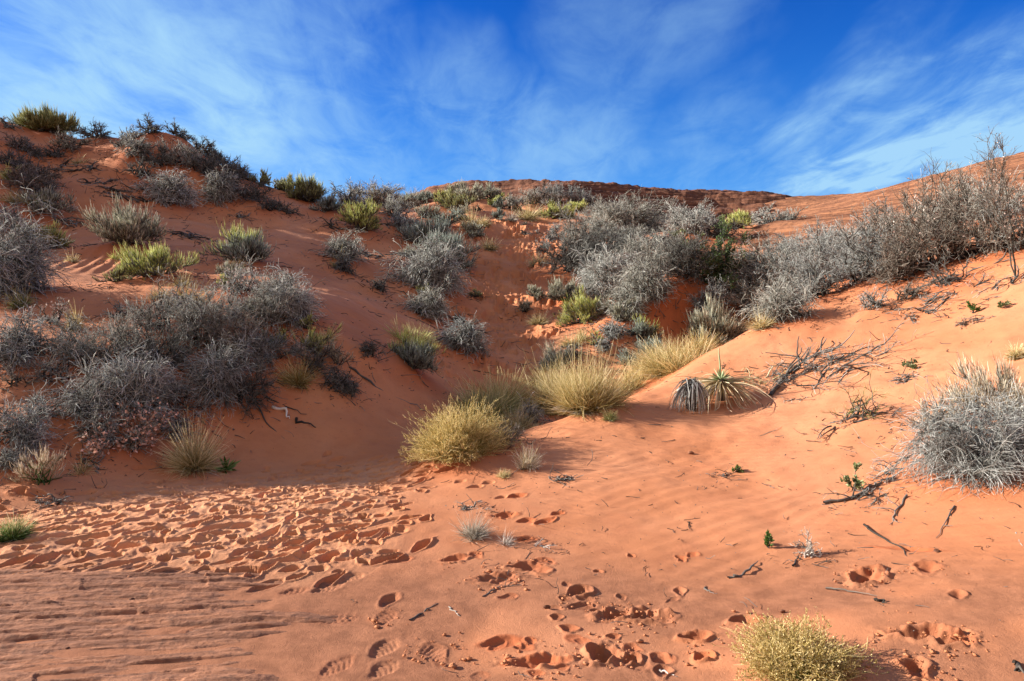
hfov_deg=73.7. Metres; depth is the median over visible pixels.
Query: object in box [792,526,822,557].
twig skeleton
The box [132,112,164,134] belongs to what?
bare shrub
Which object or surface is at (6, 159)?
bare shrub
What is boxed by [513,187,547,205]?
bare shrub
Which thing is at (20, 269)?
tangled shrub
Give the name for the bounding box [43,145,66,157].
bare shrub
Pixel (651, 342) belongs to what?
sagebrush
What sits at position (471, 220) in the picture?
grass clump
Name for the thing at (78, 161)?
grass clump
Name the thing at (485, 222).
grass clump
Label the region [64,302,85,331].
grass clump
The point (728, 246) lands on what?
leafy bush
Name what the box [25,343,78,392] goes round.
bare shrub
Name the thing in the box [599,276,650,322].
tangled shrub
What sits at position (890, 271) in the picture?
bare shrub
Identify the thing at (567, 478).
dead brush
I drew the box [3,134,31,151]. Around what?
bare shrub
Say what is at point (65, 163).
dead brush
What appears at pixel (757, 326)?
grass clump
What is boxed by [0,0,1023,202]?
sky
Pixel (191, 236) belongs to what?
dead brush
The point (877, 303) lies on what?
bare shrub
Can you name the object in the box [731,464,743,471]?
herb
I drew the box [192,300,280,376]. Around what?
bare shrub
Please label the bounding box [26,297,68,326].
bare shrub
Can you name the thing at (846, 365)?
dead brush
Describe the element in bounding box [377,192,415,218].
bare shrub
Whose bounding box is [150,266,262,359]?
bare shrub
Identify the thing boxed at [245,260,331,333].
tangled shrub
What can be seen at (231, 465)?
herb
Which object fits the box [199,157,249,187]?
bare shrub
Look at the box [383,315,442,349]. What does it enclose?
grass clump
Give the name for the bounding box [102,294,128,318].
bare shrub
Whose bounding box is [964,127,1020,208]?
sapling
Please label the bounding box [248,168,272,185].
sagebrush
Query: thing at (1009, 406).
tangled shrub
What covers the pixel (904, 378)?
dead brush
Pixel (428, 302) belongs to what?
tangled shrub
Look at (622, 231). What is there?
bare shrub
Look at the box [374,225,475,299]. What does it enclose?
tangled shrub
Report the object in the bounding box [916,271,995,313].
dead brush
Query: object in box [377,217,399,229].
dead brush
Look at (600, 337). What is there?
rabbitbrush
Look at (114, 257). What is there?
grass clump
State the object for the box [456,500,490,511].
dead brush
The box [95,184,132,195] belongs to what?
dead brush
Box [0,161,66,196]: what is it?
bare shrub
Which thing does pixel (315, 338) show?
rabbitbrush
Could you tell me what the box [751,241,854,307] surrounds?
bare shrub
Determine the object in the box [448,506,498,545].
grass clump
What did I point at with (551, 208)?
rabbitbrush
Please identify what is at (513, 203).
bare shrub
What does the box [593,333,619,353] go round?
tangled shrub
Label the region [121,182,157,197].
dead brush
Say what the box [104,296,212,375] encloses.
bare shrub
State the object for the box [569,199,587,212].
rabbitbrush
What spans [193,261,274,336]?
bare shrub
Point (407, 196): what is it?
sagebrush
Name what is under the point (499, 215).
sagebrush
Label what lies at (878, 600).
fallen stick
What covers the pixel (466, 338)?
tangled shrub
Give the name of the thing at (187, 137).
bare shrub
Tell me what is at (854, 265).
bare shrub
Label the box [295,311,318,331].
rabbitbrush
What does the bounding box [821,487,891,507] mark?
dead brush
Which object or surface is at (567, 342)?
grass clump
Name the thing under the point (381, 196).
bare shrub
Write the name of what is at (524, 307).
sagebrush
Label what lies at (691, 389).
yucca
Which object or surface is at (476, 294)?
rabbitbrush
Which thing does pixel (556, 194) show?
bare shrub
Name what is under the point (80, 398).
tangled shrub
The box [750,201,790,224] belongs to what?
bare shrub
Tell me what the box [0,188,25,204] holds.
grass clump
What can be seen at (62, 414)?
bare shrub
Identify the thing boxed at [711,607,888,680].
snakeweed bush
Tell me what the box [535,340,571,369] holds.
sagebrush
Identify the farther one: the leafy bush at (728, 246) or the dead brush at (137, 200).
the dead brush at (137, 200)
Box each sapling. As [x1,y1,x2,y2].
[876,203,904,246]
[890,175,918,263]
[911,147,943,231]
[927,163,973,248]
[952,162,1000,242]
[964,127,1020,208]
[970,152,1023,277]
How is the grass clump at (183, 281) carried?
on the sand
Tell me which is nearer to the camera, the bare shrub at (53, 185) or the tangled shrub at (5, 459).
the tangled shrub at (5, 459)
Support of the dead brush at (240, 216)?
on the sand
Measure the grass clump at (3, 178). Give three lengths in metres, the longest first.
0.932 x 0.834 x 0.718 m
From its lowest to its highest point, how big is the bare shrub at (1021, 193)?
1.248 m
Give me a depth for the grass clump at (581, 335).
14.21 m
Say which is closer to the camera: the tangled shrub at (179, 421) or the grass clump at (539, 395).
the tangled shrub at (179, 421)
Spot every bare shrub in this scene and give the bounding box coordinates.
[0,116,23,131]
[0,145,33,170]
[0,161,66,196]
[0,197,39,232]
[0,350,48,401]
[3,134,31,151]
[12,139,51,163]
[17,382,85,426]
[20,151,63,183]
[25,300,102,362]
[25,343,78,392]
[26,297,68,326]
[30,171,65,194]
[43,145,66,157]
[45,125,100,152]
[47,321,136,378]
[71,117,116,138]
[73,305,184,368]
[74,397,178,462]
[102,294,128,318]
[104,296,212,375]
[106,273,184,336]
[109,131,160,159]
[111,138,126,146]
[115,124,150,142]
[115,154,158,182]
[131,357,218,432]
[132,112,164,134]
[135,140,181,166]
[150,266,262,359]
[155,135,204,169]
[161,117,195,142]
[161,273,205,321]
[185,148,225,173]
[191,135,216,159]
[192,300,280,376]
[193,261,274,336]
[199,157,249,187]
[202,147,226,161]
[214,149,249,169]
[215,256,264,296]
[216,350,282,421]
[217,156,258,180]
[231,173,274,201]
[231,251,299,332]
[231,314,314,370]
[238,270,303,292]
[254,195,286,211]
[272,177,282,189]
[279,202,302,215]
[287,336,346,377]
[327,177,374,207]
[336,176,405,206]
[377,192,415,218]
[381,200,423,231]
[405,197,422,207]
[445,306,480,326]
[473,203,484,210]
[494,418,525,449]
[505,191,527,210]
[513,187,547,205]
[523,221,568,240]
[526,216,610,277]
[531,181,575,206]
[536,237,551,248]
[550,189,679,234]
[553,200,599,249]
[566,182,597,205]
[573,228,623,275]
[576,211,625,245]
[576,219,643,263]
[599,220,656,248]
[608,225,688,267]
[629,225,725,287]
[641,227,710,252]
[647,210,670,230]
[658,195,720,234]
[682,273,740,320]
[700,215,745,238]
[708,251,770,300]
[720,230,799,307]
[722,269,780,318]
[723,239,778,281]
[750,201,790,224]
[750,227,827,292]
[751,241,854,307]
[764,235,795,258]
[770,216,844,254]
[777,207,806,219]
[778,223,869,297]
[800,212,877,262]
[821,365,903,422]
[822,215,909,288]
[839,197,932,255]
[851,187,908,231]
[857,285,893,309]
[860,225,934,288]
[866,160,969,239]
[876,168,1008,262]
[880,188,974,277]
[885,277,935,303]
[914,251,972,290]
[916,158,1005,222]
[937,170,1023,262]
[958,160,1023,221]
[960,165,1023,252]
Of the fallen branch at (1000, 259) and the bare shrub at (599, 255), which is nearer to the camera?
the fallen branch at (1000, 259)
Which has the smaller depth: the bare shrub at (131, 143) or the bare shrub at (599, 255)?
the bare shrub at (599, 255)
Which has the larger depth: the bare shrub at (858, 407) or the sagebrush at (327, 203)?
the sagebrush at (327, 203)
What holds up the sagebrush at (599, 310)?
on the sand
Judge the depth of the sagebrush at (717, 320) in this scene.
14.13 m
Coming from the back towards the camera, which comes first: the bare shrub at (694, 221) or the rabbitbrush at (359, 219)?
the bare shrub at (694, 221)
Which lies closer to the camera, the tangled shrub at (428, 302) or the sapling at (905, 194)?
the sapling at (905, 194)
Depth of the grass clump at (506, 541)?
4.54 m
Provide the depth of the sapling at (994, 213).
8.57 m
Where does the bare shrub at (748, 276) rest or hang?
on the sand
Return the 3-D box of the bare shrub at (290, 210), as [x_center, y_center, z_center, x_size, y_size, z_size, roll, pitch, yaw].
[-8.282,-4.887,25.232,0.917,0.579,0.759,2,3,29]
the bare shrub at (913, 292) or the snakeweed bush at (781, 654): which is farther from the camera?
the bare shrub at (913, 292)
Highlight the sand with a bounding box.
[0,121,1023,680]
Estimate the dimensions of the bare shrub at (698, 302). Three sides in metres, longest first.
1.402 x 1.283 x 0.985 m
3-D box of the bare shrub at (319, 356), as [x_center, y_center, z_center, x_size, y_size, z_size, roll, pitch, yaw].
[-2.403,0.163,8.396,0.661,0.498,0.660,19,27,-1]
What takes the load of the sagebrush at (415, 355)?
on the sand
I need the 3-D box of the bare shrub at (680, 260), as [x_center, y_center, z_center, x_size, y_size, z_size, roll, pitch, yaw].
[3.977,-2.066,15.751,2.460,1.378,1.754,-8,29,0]
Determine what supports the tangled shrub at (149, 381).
on the sand
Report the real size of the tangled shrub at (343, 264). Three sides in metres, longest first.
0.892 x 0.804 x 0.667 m
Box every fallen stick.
[267,396,300,413]
[271,406,289,418]
[295,417,314,426]
[409,603,437,619]
[482,579,515,596]
[727,561,757,578]
[825,587,876,595]
[874,598,886,602]
[1012,659,1023,673]
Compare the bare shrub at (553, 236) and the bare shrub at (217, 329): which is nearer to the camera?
the bare shrub at (217, 329)
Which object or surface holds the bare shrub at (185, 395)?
on the sand
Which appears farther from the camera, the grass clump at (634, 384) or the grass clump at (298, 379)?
the grass clump at (634, 384)
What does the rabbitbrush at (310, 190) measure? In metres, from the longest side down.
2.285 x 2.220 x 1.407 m
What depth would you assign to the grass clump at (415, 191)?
72.18 m
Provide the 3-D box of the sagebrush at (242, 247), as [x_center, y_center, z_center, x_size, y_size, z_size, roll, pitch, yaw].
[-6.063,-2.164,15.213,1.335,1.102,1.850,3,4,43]
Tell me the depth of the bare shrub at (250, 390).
7.73 m
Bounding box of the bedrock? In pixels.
[0,560,387,680]
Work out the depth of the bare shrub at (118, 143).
26.70 m
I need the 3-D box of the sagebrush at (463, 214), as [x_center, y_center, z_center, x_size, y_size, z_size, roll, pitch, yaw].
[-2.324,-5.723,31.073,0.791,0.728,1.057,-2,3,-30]
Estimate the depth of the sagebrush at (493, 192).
38.22 m
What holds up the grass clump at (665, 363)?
on the sand
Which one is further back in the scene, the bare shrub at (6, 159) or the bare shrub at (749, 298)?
the bare shrub at (6, 159)
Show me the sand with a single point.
(296, 507)
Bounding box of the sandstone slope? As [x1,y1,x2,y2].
[740,152,1023,255]
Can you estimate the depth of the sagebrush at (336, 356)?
8.74 m
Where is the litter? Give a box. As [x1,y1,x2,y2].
[0,123,1023,678]
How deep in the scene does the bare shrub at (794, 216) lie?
33.61 m
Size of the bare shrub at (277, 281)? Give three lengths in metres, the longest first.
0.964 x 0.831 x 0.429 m
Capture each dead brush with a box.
[34,493,73,507]
[43,214,87,227]
[49,158,73,170]
[60,161,102,172]
[74,454,104,473]
[77,178,116,184]
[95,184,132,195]
[103,192,154,203]
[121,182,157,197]
[160,227,219,241]
[233,212,250,218]
[318,217,354,230]
[360,244,382,257]
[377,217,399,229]
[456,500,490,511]
[534,538,555,548]
[549,474,573,481]
[624,326,655,338]
[741,362,797,385]
[750,319,915,393]
[764,345,839,388]
[782,396,810,401]
[817,401,889,441]
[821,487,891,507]
[857,458,916,493]
[886,371,922,383]
[893,302,959,323]
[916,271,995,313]
[955,316,988,326]
[975,265,1023,297]
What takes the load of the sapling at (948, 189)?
on the sand
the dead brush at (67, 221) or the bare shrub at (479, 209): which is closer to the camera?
the dead brush at (67, 221)
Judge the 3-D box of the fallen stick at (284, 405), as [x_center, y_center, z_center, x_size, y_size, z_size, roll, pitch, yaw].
[-2.588,0.739,7.824,0.503,0.201,0.041,1,3,10]
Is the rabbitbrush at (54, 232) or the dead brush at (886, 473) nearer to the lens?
the dead brush at (886, 473)
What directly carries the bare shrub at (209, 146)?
on the sand
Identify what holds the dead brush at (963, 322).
on the sand
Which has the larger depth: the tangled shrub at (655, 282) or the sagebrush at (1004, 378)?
the tangled shrub at (655, 282)
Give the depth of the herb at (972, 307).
8.16 m
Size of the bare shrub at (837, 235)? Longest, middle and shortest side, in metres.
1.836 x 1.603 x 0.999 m
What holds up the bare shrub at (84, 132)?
on the sand
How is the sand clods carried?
on the sand
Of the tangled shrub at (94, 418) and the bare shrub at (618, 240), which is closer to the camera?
the tangled shrub at (94, 418)
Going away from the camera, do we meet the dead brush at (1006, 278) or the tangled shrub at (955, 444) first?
the tangled shrub at (955, 444)
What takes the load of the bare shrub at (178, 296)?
on the sand
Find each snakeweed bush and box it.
[393,391,540,467]
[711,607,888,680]
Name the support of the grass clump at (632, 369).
on the sand
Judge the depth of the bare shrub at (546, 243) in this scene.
25.77 m
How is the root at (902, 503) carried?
on the sand
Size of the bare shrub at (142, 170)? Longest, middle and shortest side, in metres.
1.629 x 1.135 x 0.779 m
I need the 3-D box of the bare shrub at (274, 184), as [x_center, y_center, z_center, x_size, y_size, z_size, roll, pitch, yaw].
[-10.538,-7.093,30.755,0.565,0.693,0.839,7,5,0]
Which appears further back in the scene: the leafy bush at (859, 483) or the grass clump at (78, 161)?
the grass clump at (78, 161)
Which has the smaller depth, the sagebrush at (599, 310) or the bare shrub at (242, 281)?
the bare shrub at (242, 281)
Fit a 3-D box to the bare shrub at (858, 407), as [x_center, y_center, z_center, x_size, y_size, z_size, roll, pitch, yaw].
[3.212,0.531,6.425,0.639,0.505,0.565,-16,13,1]
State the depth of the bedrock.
3.42 m
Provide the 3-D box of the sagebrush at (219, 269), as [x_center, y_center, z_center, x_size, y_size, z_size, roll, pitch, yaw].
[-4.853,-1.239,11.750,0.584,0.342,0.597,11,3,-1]
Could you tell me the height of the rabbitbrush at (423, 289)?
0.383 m
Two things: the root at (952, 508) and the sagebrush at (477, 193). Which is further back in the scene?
the sagebrush at (477, 193)
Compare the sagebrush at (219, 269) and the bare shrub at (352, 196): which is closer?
the sagebrush at (219, 269)
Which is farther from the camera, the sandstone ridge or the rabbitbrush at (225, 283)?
the sandstone ridge
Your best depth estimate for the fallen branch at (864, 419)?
6.36 m
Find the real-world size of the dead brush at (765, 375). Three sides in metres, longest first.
0.808 x 0.629 x 0.160 m
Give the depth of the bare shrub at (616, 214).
30.39 m
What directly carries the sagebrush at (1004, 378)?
on the sand
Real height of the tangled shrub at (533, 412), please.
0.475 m
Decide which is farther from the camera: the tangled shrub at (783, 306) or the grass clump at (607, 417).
the tangled shrub at (783, 306)
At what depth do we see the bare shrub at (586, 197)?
57.28 m
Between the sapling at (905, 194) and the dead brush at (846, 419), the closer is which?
the dead brush at (846, 419)
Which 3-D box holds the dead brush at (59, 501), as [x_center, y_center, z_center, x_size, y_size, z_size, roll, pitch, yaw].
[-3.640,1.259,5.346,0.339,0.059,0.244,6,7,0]
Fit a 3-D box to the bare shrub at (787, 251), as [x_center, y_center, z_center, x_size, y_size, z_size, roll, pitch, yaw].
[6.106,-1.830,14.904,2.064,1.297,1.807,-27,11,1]
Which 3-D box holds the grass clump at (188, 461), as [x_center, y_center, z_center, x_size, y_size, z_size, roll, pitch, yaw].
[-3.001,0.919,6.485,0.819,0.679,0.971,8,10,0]
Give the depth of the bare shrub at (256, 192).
25.43 m
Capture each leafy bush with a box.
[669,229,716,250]
[680,214,755,293]
[840,462,865,490]
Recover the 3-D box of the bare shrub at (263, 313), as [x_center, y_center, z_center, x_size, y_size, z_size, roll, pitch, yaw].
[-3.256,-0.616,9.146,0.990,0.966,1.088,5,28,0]
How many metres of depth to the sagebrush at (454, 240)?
22.21 m
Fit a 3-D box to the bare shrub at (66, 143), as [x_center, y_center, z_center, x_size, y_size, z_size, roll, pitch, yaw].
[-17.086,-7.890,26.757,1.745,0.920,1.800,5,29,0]
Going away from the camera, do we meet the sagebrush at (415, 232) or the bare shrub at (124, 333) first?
the bare shrub at (124, 333)
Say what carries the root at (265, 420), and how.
on the sand
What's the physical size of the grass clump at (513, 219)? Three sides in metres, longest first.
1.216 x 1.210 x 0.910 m
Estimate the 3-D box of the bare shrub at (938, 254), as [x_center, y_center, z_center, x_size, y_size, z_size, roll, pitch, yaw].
[6.200,-1.608,10.295,1.298,1.354,1.243,2,4,32]
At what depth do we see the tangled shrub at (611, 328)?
14.19 m
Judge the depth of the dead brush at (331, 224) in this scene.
24.10 m
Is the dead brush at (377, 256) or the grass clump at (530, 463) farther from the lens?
the dead brush at (377, 256)
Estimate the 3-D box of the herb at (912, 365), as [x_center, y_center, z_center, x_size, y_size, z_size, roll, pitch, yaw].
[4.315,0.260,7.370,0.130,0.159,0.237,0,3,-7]
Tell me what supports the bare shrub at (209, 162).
on the sand
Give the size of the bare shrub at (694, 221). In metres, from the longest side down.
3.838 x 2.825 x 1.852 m
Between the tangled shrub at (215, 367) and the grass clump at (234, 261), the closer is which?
the tangled shrub at (215, 367)
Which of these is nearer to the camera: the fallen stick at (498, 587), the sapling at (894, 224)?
the fallen stick at (498, 587)
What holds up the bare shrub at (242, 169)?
on the sand
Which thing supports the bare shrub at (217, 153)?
on the sand
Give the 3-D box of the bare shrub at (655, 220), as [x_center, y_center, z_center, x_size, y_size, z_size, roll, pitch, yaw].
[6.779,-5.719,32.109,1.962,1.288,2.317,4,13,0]
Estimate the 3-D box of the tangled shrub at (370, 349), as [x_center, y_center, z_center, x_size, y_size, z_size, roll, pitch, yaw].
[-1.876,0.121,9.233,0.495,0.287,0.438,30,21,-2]
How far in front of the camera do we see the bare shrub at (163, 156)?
25.70 m
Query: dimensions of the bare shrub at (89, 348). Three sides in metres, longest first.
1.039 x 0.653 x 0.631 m
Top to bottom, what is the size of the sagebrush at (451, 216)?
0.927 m
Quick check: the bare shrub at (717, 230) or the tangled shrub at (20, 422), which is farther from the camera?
the bare shrub at (717, 230)
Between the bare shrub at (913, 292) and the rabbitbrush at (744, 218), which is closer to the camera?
the bare shrub at (913, 292)
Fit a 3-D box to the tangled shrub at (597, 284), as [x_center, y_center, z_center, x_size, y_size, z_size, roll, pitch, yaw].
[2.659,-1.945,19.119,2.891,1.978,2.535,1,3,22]
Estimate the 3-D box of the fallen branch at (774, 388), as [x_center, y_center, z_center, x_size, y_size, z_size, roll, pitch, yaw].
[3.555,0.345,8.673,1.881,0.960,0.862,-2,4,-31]
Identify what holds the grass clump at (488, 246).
on the sand
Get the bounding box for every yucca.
[666,348,781,411]
[668,376,710,413]
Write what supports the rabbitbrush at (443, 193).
on the sand
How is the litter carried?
on the sand
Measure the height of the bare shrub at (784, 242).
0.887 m
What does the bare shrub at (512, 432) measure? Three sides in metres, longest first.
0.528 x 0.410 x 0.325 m
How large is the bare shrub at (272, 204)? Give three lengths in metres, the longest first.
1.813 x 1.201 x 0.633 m
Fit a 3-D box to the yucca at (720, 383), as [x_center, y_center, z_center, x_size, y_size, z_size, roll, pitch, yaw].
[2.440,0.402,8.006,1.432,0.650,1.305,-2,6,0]
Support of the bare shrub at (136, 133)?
on the sand
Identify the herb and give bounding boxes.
[213,456,240,473]
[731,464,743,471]
[764,530,774,547]
[901,358,918,368]
[966,300,980,312]
[996,300,1011,307]
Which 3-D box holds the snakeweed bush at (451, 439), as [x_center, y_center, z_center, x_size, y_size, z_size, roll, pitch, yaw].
[-0.540,0.861,6.879,1.092,0.740,1.596,3,4,40]
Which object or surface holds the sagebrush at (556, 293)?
on the sand
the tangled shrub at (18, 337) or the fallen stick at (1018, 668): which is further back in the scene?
the tangled shrub at (18, 337)
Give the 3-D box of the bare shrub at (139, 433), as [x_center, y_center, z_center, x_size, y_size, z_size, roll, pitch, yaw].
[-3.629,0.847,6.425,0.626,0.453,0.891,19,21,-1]
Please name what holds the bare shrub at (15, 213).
on the sand
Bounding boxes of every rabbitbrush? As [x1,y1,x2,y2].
[6,99,81,134]
[29,219,75,248]
[91,263,134,281]
[114,240,199,280]
[216,273,228,287]
[271,328,287,341]
[285,171,330,201]
[291,321,342,357]
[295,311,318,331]
[334,196,381,231]
[415,283,430,294]
[433,188,454,201]
[469,289,482,296]
[487,192,508,206]
[537,200,575,218]
[554,282,601,326]
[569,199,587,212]
[586,329,603,345]
[720,208,752,229]
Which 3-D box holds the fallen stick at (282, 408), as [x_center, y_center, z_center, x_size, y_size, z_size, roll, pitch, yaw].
[-2.599,0.807,7.728,0.244,0.139,0.103,1,3,24]
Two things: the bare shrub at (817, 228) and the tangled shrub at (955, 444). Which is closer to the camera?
the tangled shrub at (955, 444)
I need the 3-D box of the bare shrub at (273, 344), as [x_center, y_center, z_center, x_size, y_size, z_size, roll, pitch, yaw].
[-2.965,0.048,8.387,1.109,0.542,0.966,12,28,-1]
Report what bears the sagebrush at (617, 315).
on the sand
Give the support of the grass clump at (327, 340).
on the sand
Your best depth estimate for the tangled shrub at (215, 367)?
7.56 m
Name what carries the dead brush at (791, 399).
on the sand
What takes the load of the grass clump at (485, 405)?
on the sand
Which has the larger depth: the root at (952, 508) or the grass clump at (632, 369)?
the grass clump at (632, 369)
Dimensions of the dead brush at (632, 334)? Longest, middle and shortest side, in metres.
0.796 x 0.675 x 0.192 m
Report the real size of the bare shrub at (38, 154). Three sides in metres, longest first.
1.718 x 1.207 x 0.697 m
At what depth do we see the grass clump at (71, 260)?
13.80 m
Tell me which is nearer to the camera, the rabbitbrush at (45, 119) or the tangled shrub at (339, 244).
the tangled shrub at (339, 244)
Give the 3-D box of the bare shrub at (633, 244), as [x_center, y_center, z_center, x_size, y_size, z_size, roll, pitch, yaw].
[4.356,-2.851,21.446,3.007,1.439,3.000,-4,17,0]
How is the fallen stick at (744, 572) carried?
on the sand
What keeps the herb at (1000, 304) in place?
on the sand
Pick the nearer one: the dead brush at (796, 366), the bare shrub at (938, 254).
the dead brush at (796, 366)
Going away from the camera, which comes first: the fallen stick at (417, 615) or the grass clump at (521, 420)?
the fallen stick at (417, 615)
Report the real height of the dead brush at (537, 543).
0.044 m
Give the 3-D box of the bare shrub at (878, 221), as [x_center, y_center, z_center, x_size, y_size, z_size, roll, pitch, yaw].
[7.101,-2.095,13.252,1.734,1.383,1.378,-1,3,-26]
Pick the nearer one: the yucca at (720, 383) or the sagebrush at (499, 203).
the yucca at (720, 383)
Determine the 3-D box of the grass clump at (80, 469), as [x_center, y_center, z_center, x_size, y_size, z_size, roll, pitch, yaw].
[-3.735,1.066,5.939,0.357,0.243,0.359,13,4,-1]
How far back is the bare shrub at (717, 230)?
27.64 m
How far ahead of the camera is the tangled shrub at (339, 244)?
18.69 m
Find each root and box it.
[256,404,290,444]
[349,366,424,410]
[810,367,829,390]
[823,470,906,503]
[863,523,907,556]
[872,494,906,524]
[936,505,954,537]
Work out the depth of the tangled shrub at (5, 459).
5.69 m
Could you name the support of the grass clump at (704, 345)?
on the sand
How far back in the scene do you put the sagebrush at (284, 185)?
30.61 m
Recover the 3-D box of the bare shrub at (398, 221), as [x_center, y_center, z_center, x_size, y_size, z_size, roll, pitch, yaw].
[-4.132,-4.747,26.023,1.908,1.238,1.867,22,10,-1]
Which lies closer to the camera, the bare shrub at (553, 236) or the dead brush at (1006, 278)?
the dead brush at (1006, 278)
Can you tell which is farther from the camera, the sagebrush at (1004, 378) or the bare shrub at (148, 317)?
the bare shrub at (148, 317)
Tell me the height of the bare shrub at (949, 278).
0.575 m
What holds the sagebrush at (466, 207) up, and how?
on the sand
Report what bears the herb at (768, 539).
on the sand
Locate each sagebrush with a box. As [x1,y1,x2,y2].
[17,185,76,217]
[75,190,174,249]
[197,218,275,263]
[215,261,248,275]
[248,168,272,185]
[275,173,294,191]
[308,192,344,212]
[324,344,354,365]
[387,325,445,377]
[392,191,420,207]
[394,210,466,244]
[395,244,424,257]
[413,202,442,218]
[414,230,481,270]
[416,188,434,202]
[429,209,460,225]
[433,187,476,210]
[441,182,463,197]
[449,198,469,213]
[451,208,467,220]
[453,179,485,200]
[461,221,486,237]
[476,180,504,199]
[490,207,504,219]
[493,195,508,208]
[516,298,532,312]
[526,285,544,298]
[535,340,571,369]
[545,276,586,304]
[594,293,614,314]
[608,295,642,321]
[616,347,639,364]
[631,315,662,343]
[634,335,666,354]
[683,292,752,343]
[907,383,965,428]
[929,349,1023,417]
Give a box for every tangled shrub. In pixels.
[0,173,81,311]
[0,304,71,376]
[0,380,64,460]
[0,446,35,473]
[37,343,132,426]
[60,337,193,430]
[65,393,129,449]
[130,167,207,207]
[148,406,204,444]
[173,318,270,418]
[197,165,242,208]
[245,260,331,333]
[308,225,372,265]
[316,360,357,399]
[328,249,357,276]
[339,379,360,398]
[359,334,388,361]
[369,269,394,292]
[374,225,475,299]
[396,269,456,323]
[423,310,496,363]
[511,391,548,424]
[559,337,590,360]
[564,235,654,301]
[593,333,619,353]
[594,315,629,340]
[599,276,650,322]
[606,232,690,311]
[736,260,823,324]
[855,363,1023,501]
[979,378,1023,447]
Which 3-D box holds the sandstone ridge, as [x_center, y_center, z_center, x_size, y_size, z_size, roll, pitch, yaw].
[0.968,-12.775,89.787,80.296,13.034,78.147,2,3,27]
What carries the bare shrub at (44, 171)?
on the sand
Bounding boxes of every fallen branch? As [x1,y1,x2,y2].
[765,330,854,394]
[853,408,901,422]
[909,248,1012,289]
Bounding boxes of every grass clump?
[0,158,25,180]
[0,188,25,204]
[0,286,42,309]
[0,512,44,543]
[63,248,80,262]
[64,204,77,212]
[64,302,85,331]
[68,152,92,164]
[69,452,97,477]
[108,250,119,259]
[146,280,174,300]
[153,409,230,480]
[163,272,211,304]
[167,264,193,286]
[221,254,250,268]
[271,350,323,393]
[314,328,340,343]
[323,252,344,266]
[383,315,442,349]
[403,182,427,198]
[439,364,548,423]
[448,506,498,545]
[450,373,513,432]
[455,198,490,228]
[475,215,494,226]
[479,234,504,250]
[487,396,547,433]
[494,530,517,546]
[495,469,513,480]
[498,207,520,221]
[505,345,588,416]
[510,200,549,222]
[511,442,543,470]
[518,362,575,416]
[522,350,592,389]
[524,311,554,324]
[524,334,647,420]
[525,252,552,266]
[553,332,589,348]
[571,324,590,341]
[598,351,657,395]
[599,409,620,421]
[614,349,655,380]
[622,328,725,381]
[632,337,661,367]
[673,324,725,355]
[740,304,777,333]
[1002,341,1023,360]
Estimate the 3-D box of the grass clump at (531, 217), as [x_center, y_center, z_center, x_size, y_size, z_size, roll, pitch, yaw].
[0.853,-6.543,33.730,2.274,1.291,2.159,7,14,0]
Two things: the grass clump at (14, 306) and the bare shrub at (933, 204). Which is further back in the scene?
the bare shrub at (933, 204)
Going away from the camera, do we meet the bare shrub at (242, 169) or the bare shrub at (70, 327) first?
the bare shrub at (70, 327)
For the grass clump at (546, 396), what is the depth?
10.21 m
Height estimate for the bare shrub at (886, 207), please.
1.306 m
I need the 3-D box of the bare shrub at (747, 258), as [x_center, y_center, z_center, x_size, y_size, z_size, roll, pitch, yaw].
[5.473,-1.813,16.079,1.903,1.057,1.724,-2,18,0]
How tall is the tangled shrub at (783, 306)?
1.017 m
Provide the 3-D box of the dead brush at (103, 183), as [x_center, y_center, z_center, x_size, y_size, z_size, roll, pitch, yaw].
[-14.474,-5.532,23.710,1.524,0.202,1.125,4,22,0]
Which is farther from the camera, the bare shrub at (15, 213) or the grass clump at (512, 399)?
the bare shrub at (15, 213)
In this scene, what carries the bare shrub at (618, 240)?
on the sand
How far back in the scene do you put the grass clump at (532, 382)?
12.30 m
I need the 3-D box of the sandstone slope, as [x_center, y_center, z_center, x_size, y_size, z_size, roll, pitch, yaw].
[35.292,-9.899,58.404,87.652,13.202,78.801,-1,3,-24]
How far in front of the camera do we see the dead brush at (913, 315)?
8.90 m
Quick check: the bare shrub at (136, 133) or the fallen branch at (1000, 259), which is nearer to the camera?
the fallen branch at (1000, 259)
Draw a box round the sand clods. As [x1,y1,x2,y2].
[368,509,994,680]
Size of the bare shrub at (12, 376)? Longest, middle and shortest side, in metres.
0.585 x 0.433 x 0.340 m
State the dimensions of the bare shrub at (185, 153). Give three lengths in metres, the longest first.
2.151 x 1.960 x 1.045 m
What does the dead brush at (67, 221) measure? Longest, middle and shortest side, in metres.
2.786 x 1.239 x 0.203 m
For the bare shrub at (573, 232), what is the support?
on the sand
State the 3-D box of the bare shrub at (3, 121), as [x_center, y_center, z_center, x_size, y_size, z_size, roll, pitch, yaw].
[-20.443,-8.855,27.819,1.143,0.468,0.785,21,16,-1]
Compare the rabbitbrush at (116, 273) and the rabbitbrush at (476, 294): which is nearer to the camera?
the rabbitbrush at (116, 273)
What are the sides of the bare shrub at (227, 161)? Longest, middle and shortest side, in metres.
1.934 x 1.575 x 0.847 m
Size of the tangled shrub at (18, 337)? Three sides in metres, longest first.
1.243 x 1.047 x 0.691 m
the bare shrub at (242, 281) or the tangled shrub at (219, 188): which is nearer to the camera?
the bare shrub at (242, 281)
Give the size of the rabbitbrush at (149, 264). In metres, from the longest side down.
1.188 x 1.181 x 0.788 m
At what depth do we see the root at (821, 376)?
7.95 m
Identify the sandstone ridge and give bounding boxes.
[403,179,791,222]
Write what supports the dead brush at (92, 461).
on the sand
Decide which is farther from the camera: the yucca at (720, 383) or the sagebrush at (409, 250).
the sagebrush at (409, 250)
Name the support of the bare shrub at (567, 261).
on the sand

